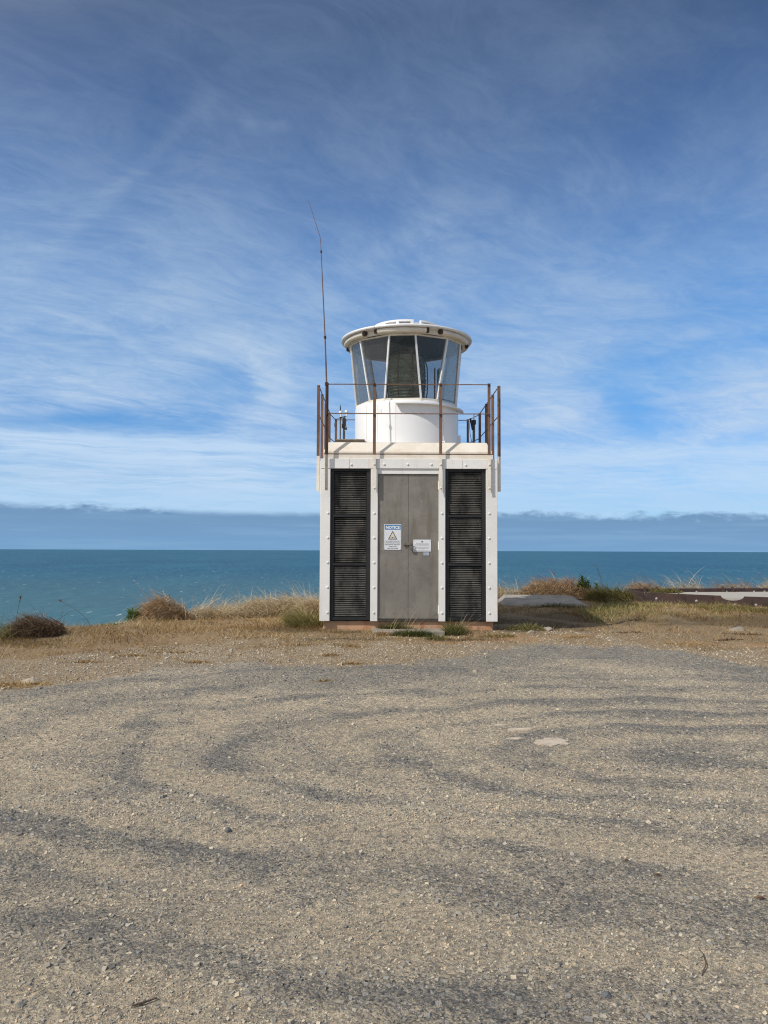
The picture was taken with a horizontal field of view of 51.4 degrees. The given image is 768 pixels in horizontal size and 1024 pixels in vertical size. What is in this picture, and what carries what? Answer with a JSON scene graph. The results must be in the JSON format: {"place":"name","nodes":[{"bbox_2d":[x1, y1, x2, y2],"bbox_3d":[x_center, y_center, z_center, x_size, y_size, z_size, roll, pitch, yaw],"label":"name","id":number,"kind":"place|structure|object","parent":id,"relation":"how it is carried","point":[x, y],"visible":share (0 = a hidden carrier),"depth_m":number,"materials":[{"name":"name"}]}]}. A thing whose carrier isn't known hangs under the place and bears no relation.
{"place":"outdoors","nodes":[
{"label":"outdoors","id":0,"kind":"place"},
{"bbox_2d":[335,439,364,441],"bbox_3d":[-0.521,-1.032,12.425,0.450,0.132,0.555,0,-3,0],"label":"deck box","id":1,"kind":"object","parent":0,"point":[349,440],"visible":0.33,"depth_m":12.15,"materials":[{"name":"white metal"}]},
{"bbox_2d":[0,594,767,1023],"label":"ground","id":2,"kind":"structure","parent":0,"point":[216,684],"depth_m":4.50,"materials":[{"name":"beige gravel"}]},
{"bbox_2d":[0,602,21,640],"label":"grass clump","id":3,"kind":"object","parent":2,"relation":"on","point":[9,632],"visible":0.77,"depth_m":10.44,"materials":[{"name":"green plant"}]},
{"bbox_2d":[0,679,51,688],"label":"grass tuft","id":4,"kind":"object","parent":2,"relation":"on","point":[12,683],"visible":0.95,"depth_m":7.86,"materials":[{"name":"brown plant"}]},
{"bbox_2d":[19,678,40,684],"bbox_3d":[-3.539,1.704,7.985,0.203,0.088,0.173,1,-3,-9],"label":"rock","id":5,"kind":"object","parent":2,"relation":"on","point":[31,679],"visible":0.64,"depth_m":7.93,"materials":[{"name":"beige stone"}]},
{"bbox_2d":[1,604,73,640],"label":"grass clump","id":6,"kind":"object","parent":2,"relation":"on","point":[27,623],"visible":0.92,"depth_m":10.54,"materials":[{"name":"brown plant"}]},
{"bbox_2d":[65,659,103,663],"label":"grass tuft","id":7,"kind":"object","parent":2,"relation":"on","point":[80,661],"visible":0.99,"depth_m":8.92,"materials":[{"name":"brown plant"}]},
{"bbox_2d":[124,606,141,622],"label":"leafy plant","id":8,"kind":"object","parent":2,"relation":"on","point":[130,612],"visible":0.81,"depth_m":12.55,"materials":[{"name":"green plant"}]},
{"bbox_2d":[115,653,155,656],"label":"grass tuft","id":9,"kind":"object","parent":2,"relation":"on","point":[131,655],"visible":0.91,"depth_m":9.27,"materials":[{"name":"brown plant"}]},
{"bbox_2d":[132,997,156,1006],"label":"twig","id":10,"kind":"object","parent":2,"relation":"on","point":[140,1003],"visible":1,"depth_m":2.80,"materials":[{"name":"wood"}]},
{"bbox_2d":[121,580,192,620],"bbox_3d":[-3.720,1.586,12.873,1.362,1.029,1.373,1,-3,-22],"label":"grass clump","id":11,"kind":"object","parent":2,"relation":"on","point":[153,612],"visible":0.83,"depth_m":12.71,"materials":[{"name":"beige plant"}]},
{"bbox_2d":[152,649,200,653],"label":"grass tuft","id":12,"kind":"object","parent":2,"relation":"on","point":[173,652],"visible":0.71,"depth_m":9.57,"materials":[{"name":"brown plant"}]},
{"bbox_2d":[183,659,211,663],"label":"grass tuft","id":13,"kind":"object","parent":2,"relation":"on","point":[195,662],"visible":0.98,"depth_m":8.93,"materials":[{"name":"brown plant"}]},
{"bbox_2d":[180,582,260,619],"bbox_3d":[-2.846,1.597,13.357,1.689,0.940,1.488,0,-3,0],"label":"grass clump","id":14,"kind":"object","parent":2,"relation":"on","point":[207,612],"visible":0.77,"depth_m":13.18,"materials":[{"name":"plant"}]},
{"bbox_2d":[225,827,231,832],"bbox_3d":[-0.867,1.772,4.441,0.039,0.036,0.045,2,-3,-36],"label":"stone","id":15,"kind":"object","parent":2,"relation":"on","point":[228,830],"visible":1,"depth_m":4.43,"materials":[{"name":"grey stone"}]},
{"bbox_2d":[200,591,270,617],"bbox_3d":[-2.611,1.637,13.771,1.483,0.747,1.735,3,-4,-43],"label":"grass clump","id":16,"kind":"object","parent":2,"relation":"on","point":[237,611],"visible":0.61,"depth_m":13.71,"materials":[{"name":"plant"}]},
{"bbox_2d":[225,578,319,615],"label":"grass bank","id":17,"kind":"structure","parent":2,"relation":"on","point":[278,604],"depth_m":14.00,"materials":[{"name":"plant"}]},
{"bbox_2d":[2,593,565,636],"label":"edge grass","id":18,"kind":"structure","parent":2,"relation":"on","point":[132,621],"depth_m":12.29,"materials":[{"name":"plant"}]},
{"bbox_2d":[276,605,322,627],"bbox_3d":[-1.285,1.598,11.873,1.209,0.634,1.520,0,-3,0],"label":"grass tuft","id":19,"kind":"object","parent":2,"relation":"on","point":[301,619],"visible":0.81,"depth_m":11.73,"materials":[{"name":"green plant"}]},
{"bbox_2d":[282,581,319,618],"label":"grass bank","id":20,"kind":"structure","parent":2,"relation":"on","point":[309,606],"depth_m":13.28,"materials":[{"name":"plant"}]},
{"bbox_2d":[282,643,320,645],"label":"grass tuft","id":21,"kind":"object","parent":2,"relation":"on","point":[294,644],"visible":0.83,"depth_m":10.07,"materials":[{"name":"beige plant"}]},
{"bbox_2d":[319,652,342,656],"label":"grass tuft","id":22,"kind":"object","parent":2,"relation":"on","point":[327,655],"visible":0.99,"depth_m":9.37,"materials":[{"name":"brown plant"}]},
{"bbox_2d":[329,644,368,647],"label":"grass tuft","id":23,"kind":"object","parent":2,"relation":"on","point":[344,645],"visible":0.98,"depth_m":9.98,"materials":[{"name":"brown plant"}]},
{"bbox_2d":[337,661,363,664],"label":"grass tuft","id":24,"kind":"object","parent":2,"relation":"on","point":[354,663],"visible":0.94,"depth_m":8.94,"materials":[{"name":"brown plant"}]},
{"bbox_2d":[371,630,392,635],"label":"grass tuft","id":25,"kind":"object","parent":2,"relation":"on","point":[382,634],"visible":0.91,"depth_m":10.79,"materials":[{"name":"beige plant"}]},
{"bbox_2d":[378,620,413,628],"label":"grass tuft","id":26,"kind":"object","parent":2,"relation":"on","point":[388,626],"visible":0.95,"depth_m":11.22,"materials":[{"name":"green plant"}]},
{"bbox_2d":[316,319,500,629],"bbox_3d":[0.353,-0.561,12.830,2.643,4.782,3.192,0,-3,0],"label":"lighthouse","id":27,"kind":"object","parent":2,"relation":"on","point":[416,468],"visible":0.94,"depth_m":11.35,"materials":[{"name":"white concrete"}]},
{"bbox_2d":[309,203,327,414],"bbox_3d":[-0.940,-2.917,11.370,0.302,3.099,0.046,0,-3,0],"label":"whip antenna","id":28,"kind":"object","parent":27,"relation":"attached to","point":[324,322],"visible":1,"depth_m":11.34,"materials":[{"name":"brown metal"}]},
{"bbox_2d":[334,405,347,438],"bbox_3d":[-0.752,-1.386,13.976,0.254,0.985,0.110,0,-3,0],"label":"sensor mast","id":29,"kind":"object","parent":27,"relation":"on","point":[344,420],"visible":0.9,"depth_m":13.96,"materials":[{"name":"metal"}]},
{"bbox_2d":[384,524,400,549],"bbox_3d":[0.123,0.357,11.319,0.246,0.367,0.007,0,-3,0],"label":"notice sign","id":30,"kind":"object","parent":27,"relation":"attached to","point":[392,536],"visible":1,"depth_m":11.32,"materials":[{"name":"white"}]},
{"bbox_2d":[377,474,411,618],"bbox_3d":[0.147,0.485,11.316,0.502,2.046,0.052,0,-3,0],"label":"door leaf","id":31,"kind":"structure","parent":27,"relation":"in","point":[392,488],"depth_m":11.31,"materials":[{"name":"grey metal"}]},
{"bbox_2d":[385,348,427,397],"bbox_3d":[0.360,-2.107,12.835,0.720,1.029,0.720,0,-3,0],"label":"fresnel lens","id":32,"kind":"object","parent":27,"relation":"on","point":[402,369],"visible":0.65,"depth_m":12.60,"materials":[{"name":"green glass"}]},
{"bbox_2d":[413,540,430,551],"bbox_3d":[0.542,0.477,11.313,0.253,0.169,0.007,0,-3,0],"label":"information plate","id":33,"kind":"object","parent":27,"relation":"attached to","point":[421,545],"visible":1,"depth_m":11.31,"materials":[{"name":"white metal"}]},
{"bbox_2d":[408,474,438,618],"bbox_3d":[0.566,0.487,11.320,0.440,2.046,0.044,0,-3,0],"label":"door leaf","id":34,"kind":"structure","parent":27,"relation":"in","point":[423,489],"depth_m":11.32,"materials":[{"name":"grey metal"}]},
{"bbox_2d":[469,414,475,442],"bbox_3d":[1.550,-1.309,13.965,0.119,0.848,0.087,0,-3,0],"label":"camera pole","id":35,"kind":"object","parent":27,"relation":"attached to","point":[473,422],"visible":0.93,"depth_m":13.96,"materials":[{"name":"metal"}]},
{"bbox_2d":[372,628,444,635],"bbox_3d":[0.339,1.703,11.079,1.009,0.132,0.455,0,-3,0],"label":"concrete step","id":36,"kind":"object","parent":2,"relation":"on","point":[437,631],"visible":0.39,"depth_m":10.98,"materials":[{"name":"grey concrete"}]},
{"bbox_2d":[391,604,428,629],"bbox_3d":[0.332,1.444,11.167,0.722,0.479,0.667,0,-3,0],"label":"grass tuft","id":37,"kind":"object","parent":2,"relation":"on","point":[409,621],"visible":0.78,"depth_m":11.18,"materials":[{"name":"plant"}]},
{"bbox_2d":[389,627,437,637],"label":"grass tuft","id":38,"kind":"object","parent":2,"relation":"on","point":[411,633],"visible":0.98,"depth_m":10.77,"materials":[{"name":"green plant"}]},
{"bbox_2d":[423,635,450,640],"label":"grass tuft","id":39,"kind":"object","parent":2,"relation":"on","point":[435,637],"visible":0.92,"depth_m":10.61,"materials":[{"name":"plant"}]},
{"bbox_2d":[439,620,472,635],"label":"grass tuft","id":40,"kind":"object","parent":2,"relation":"on","point":[451,630],"visible":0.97,"depth_m":10.97,"materials":[{"name":"green plant"}]},
{"bbox_2d":[479,633,515,637],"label":"grass tuft","id":41,"kind":"object","parent":2,"relation":"on","point":[510,635],"visible":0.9,"depth_m":10.77,"materials":[{"name":"plant"}]},
{"bbox_2d":[506,737,523,739],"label":"concrete pavement","id":42,"kind":"structure","parent":2,"relation":"on","point":[514,738],"depth_m":6.14,"materials":[{"name":"beige concrete"}]},
{"bbox_2d":[497,578,536,597],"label":"grass bank","id":43,"kind":"structure","parent":2,"relation":"on","point":[501,590],"depth_m":16.71,"materials":[{"name":"plant"}]},
{"bbox_2d":[508,727,532,730],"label":"concrete pavement","id":44,"kind":"structure","parent":2,"relation":"on","point":[521,729],"depth_m":6.40,"materials":[{"name":"beige concrete"}]},
{"bbox_2d":[504,622,545,630],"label":"grass tuft","id":45,"kind":"object","parent":2,"relation":"on","point":[525,627],"visible":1,"depth_m":11.35,"materials":[{"name":"green plant"}]},
{"bbox_2d":[498,594,589,606],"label":"concrete slab","id":46,"kind":"structure","parent":2,"relation":"on","point":[517,600],"depth_m":15.24,"materials":[{"name":"grey concrete"}]},
{"bbox_2d":[543,627,552,630],"bbox_3d":[2.340,1.700,11.480,0.167,0.100,0.136,-2,-4,41],"label":"rock","id":47,"kind":"object","parent":2,"relation":"on","point":[548,628],"visible":0.65,"depth_m":11.44,"materials":[{"name":"stone"}]},
{"bbox_2d":[534,738,569,746],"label":"concrete pavement","id":48,"kind":"structure","parent":2,"relation":"on","point":[551,742],"depth_m":6.03,"materials":[{"name":"beige concrete"}]},
{"bbox_2d":[529,601,585,608],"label":"grass clump","id":49,"kind":"object","parent":2,"relation":"on","point":[563,606],"visible":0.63,"depth_m":14.71,"materials":[{"name":"green plant"}]},
{"bbox_2d":[512,570,605,599],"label":"grass bank","id":50,"kind":"structure","parent":2,"relation":"on","point":[549,589],"depth_m":16.64,"materials":[{"name":"beige plant"}]},
{"bbox_2d":[577,574,590,590],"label":"leafy plant","id":51,"kind":"object","parent":50,"relation":"on","point":[583,584],"visible":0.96,"depth_m":16.51,"materials":[{"name":"green plant"}]},
{"bbox_2d":[559,634,595,638],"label":"grass tuft","id":52,"kind":"object","parent":2,"relation":"on","point":[580,636],"visible":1,"depth_m":10.68,"materials":[{"name":"beige plant"}]},
{"bbox_2d":[601,991,611,998],"bbox_3d":[0.794,1.728,2.853,0.037,0.031,0.040,0,-3,-2],"label":"stone","id":53,"kind":"object","parent":2,"relation":"on","point":[605,994],"visible":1,"depth_m":2.84,"materials":[{"name":"grey stone"}]},
{"bbox_2d":[581,582,640,602],"bbox_3d":[4.608,1.599,16.141,1.432,0.680,1.557,3,-4,-41],"label":"grass clump","id":54,"kind":"object","parent":2,"relation":"on","point":[608,593],"visible":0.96,"depth_m":16.02,"materials":[{"name":"green plant"}]},
{"bbox_2d":[589,598,644,606],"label":"grass clump","id":55,"kind":"object","parent":2,"relation":"on","point":[616,602],"visible":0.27,"depth_m":14.97,"materials":[{"name":"green plant"}]},
{"bbox_2d":[612,631,650,633],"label":"grass tuft","id":56,"kind":"object","parent":2,"relation":"on","point":[631,632],"visible":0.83,"depth_m":11.13,"materials":[{"name":"beige plant"}]},
{"bbox_2d":[616,573,666,589],"bbox_3d":[5.845,1.684,18.192,1.352,0.828,1.373,-1,-3,20],"label":"grass clump","id":57,"kind":"object","parent":2,"relation":"on","point":[640,586],"visible":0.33,"depth_m":18.07,"materials":[{"name":"beige plant"}]},
{"bbox_2d":[574,600,767,627],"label":"long grass","id":58,"kind":"structure","parent":2,"relation":"on","point":[615,607],"depth_m":14.10,"materials":[{"name":"green plant"}]},
{"bbox_2d":[651,574,709,587],"bbox_3d":[6.750,1.714,18.305,1.876,0.997,1.514,0,-3,0],"label":"grass clump","id":59,"kind":"object","parent":2,"relation":"on","point":[688,586],"visible":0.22,"depth_m":18.29,"materials":[{"name":"plant"}]},
{"bbox_2d":[627,587,767,606],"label":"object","id":60,"kind":"structure","parent":2,"relation":"on","point":[757,597],"depth_m":15.58,"materials":[{"name":"metal"}]},
{"bbox_2d":[649,585,683,592],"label":"grass clump","id":61,"kind":"object","parent":60,"relation":"on","point":[671,590],"visible":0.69,"depth_m":16.80,"materials":[{"name":"green plant"}]},
{"bbox_2d":[698,947,706,975],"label":"twig","id":62,"kind":"object","parent":2,"relation":"on","point":[705,963],"visible":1,"depth_m":3.04,"materials":[{"name":"brown wood"}]},
{"bbox_2d":[714,637,743,640],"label":"grass tuft","id":63,"kind":"object","parent":2,"relation":"on","point":[725,639],"visible":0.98,"depth_m":10.63,"materials":[{"name":"brown plant"}]},
{"bbox_2d":[704,574,760,587],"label":"grass clump","id":64,"kind":"object","parent":2,"relation":"on","point":[736,586],"visible":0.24,"depth_m":18.50,"materials":[{"name":"beige plant"}]},
{"bbox_2d":[730,627,743,630],"bbox_3d":[5.342,1.791,12.075,0.243,0.112,0.170,1,-3,-11],"label":"rock","id":65,"kind":"object","parent":2,"relation":"on","point":[738,629],"visible":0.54,"depth_m":12.03,"materials":[{"name":"stone"}]},
{"bbox_2d":[722,632,762,634],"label":"grass tuft","id":66,"kind":"object","parent":2,"relation":"on","point":[749,633],"visible":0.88,"depth_m":11.22,"materials":[{"name":"beige plant"}]},
{"bbox_2d":[748,569,767,587],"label":"grass clump","id":67,"kind":"object","parent":2,"relation":"on","point":[764,585],"visible":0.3,"depth_m":18.67,"materials":[{"name":"plant"}]},
{"bbox_2d":[0,549,767,629],"bbox_3d":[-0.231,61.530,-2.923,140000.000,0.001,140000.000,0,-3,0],"label":"sea","id":68,"kind":"structure","parent":0,"point":[97,586],"depth_m":2055.73,"materials":[{"name":"blue liquid"}]},
{"bbox_2d":[0,596,767,685],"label":"dry grass","id":69,"kind":"structure","parent":0,"point":[195,628],"depth_m":11.10,"materials":[{"name":"brown plant"}]},
{"bbox_2d":[0,0,767,551],"label":"sky","id":70,"kind":"structure","parent":0,"point":[577,190],"materials":[{"name":"blue"}]}
]}

